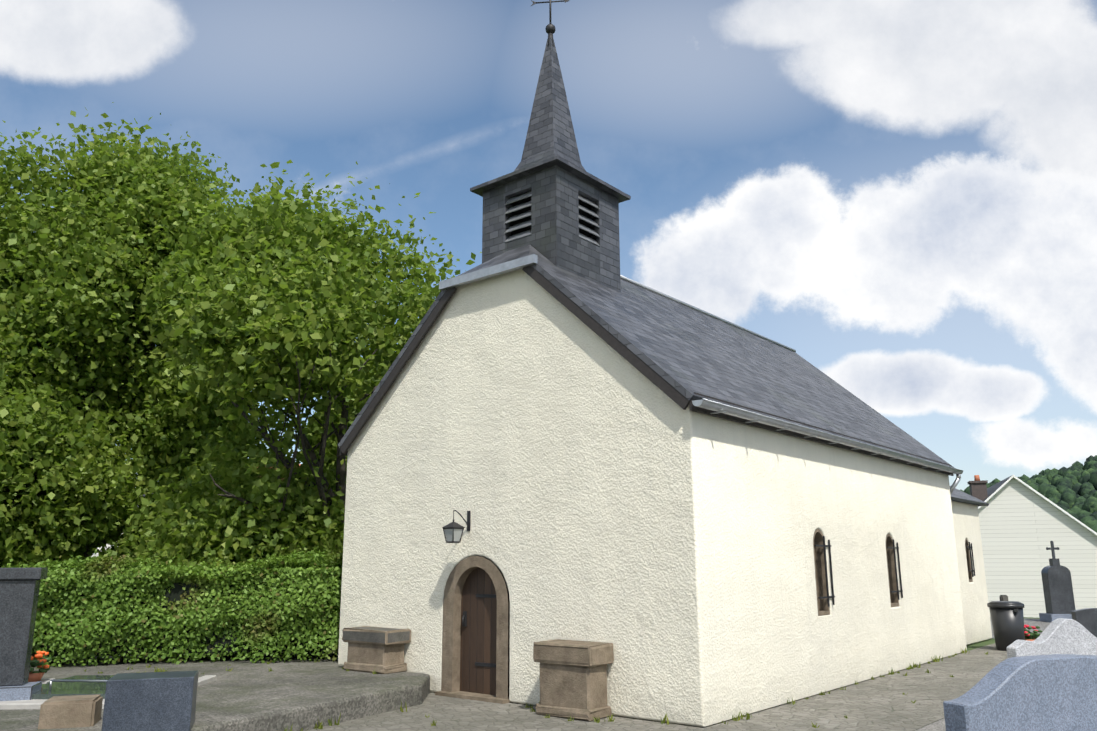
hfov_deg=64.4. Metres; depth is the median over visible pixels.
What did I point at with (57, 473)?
tree
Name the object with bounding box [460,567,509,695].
door leaf
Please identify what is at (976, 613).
choir walls
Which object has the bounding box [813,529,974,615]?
window frames
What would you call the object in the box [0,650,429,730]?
terrace platform
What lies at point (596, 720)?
weed tufts
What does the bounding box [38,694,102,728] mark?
sandstone block
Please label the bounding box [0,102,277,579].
tree
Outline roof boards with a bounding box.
[340,265,953,475]
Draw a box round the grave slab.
[0,675,113,701]
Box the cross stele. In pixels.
[1039,541,1075,621]
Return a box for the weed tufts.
[36,647,987,730]
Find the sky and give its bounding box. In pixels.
[0,0,1096,490]
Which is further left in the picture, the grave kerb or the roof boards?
the grave kerb
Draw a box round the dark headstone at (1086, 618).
[1071,608,1096,637]
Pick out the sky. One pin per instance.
(899, 197)
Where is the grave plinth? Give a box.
[37,678,54,683]
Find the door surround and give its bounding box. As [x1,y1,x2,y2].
[435,556,512,703]
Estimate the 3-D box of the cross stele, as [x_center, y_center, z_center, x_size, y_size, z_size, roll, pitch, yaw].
[13.447,5.692,23.042,0.840,2.080,0.600,0,-13,1]
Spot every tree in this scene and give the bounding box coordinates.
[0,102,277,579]
[0,368,170,580]
[132,159,481,558]
[298,359,385,485]
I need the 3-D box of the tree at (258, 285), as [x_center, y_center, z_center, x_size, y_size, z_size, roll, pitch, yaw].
[-4.231,0.700,16.682,7.416,9.775,7.532,-11,-16,38]
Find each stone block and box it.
[342,626,410,673]
[533,639,613,720]
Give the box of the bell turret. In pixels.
[470,38,630,291]
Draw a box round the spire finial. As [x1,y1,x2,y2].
[531,0,569,46]
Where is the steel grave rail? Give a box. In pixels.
[49,679,106,689]
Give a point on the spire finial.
(550, 29)
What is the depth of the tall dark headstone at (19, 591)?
8.86 m
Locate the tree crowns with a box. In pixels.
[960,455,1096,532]
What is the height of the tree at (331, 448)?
8.455 m
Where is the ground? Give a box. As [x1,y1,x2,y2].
[74,616,1039,730]
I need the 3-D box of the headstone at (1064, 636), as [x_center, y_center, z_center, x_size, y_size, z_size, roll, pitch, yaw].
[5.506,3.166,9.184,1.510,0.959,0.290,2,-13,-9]
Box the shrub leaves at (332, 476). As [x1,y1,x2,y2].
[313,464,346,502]
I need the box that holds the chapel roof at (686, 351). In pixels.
[338,244,953,467]
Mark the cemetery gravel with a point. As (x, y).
(938, 725)
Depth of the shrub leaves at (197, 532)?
14.55 m
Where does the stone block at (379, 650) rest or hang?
on the terrace platform
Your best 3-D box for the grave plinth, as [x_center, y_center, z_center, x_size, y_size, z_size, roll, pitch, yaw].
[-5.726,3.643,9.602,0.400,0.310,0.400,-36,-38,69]
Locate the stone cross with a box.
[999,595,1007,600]
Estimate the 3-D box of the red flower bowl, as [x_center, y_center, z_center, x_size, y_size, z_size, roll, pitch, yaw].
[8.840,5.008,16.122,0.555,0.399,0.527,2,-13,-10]
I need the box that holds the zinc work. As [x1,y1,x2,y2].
[439,254,962,494]
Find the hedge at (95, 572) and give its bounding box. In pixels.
[2,542,342,666]
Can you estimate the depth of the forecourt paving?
9.26 m
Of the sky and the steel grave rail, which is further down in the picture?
the steel grave rail
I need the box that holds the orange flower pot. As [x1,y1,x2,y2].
[28,650,51,681]
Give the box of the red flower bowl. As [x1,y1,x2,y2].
[1024,625,1041,640]
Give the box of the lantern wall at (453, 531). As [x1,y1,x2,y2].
[442,510,470,542]
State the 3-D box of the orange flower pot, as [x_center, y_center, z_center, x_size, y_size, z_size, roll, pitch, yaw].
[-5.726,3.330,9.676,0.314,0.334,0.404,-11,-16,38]
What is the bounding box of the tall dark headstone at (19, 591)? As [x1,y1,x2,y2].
[0,567,47,700]
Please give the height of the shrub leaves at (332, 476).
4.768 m
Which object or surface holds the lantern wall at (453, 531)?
attached to the chapel walls at (602, 490)
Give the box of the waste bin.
[987,601,1024,650]
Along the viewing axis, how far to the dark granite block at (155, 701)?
7.11 m
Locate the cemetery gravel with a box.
[915,617,1050,730]
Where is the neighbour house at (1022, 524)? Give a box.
[967,475,1096,617]
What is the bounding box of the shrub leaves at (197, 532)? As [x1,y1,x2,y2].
[121,428,345,653]
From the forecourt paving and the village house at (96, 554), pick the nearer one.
the forecourt paving
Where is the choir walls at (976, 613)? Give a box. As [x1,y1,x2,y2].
[951,500,991,644]
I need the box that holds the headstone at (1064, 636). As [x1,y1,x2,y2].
[1006,618,1096,657]
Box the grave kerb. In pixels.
[0,675,215,709]
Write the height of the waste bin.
0.840 m
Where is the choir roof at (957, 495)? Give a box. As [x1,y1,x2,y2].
[950,486,988,505]
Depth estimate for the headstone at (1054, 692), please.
4.95 m
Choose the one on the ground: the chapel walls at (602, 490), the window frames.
the chapel walls at (602, 490)
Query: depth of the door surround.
10.65 m
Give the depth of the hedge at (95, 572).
12.24 m
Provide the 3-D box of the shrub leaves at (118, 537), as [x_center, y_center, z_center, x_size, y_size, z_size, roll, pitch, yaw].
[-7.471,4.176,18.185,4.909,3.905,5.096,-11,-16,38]
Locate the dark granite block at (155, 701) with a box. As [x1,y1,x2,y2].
[102,670,198,730]
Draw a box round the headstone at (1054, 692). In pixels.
[943,654,1096,730]
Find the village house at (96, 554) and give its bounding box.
[91,494,144,556]
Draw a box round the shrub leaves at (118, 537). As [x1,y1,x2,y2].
[61,465,204,582]
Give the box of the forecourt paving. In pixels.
[306,643,1007,730]
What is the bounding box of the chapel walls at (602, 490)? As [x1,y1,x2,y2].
[338,268,966,726]
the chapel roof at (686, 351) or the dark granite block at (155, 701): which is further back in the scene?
the chapel roof at (686, 351)
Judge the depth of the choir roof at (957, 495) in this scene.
17.77 m
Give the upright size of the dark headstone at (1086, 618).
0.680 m
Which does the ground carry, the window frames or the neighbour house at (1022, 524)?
the neighbour house at (1022, 524)
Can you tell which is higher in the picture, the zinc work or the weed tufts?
the zinc work

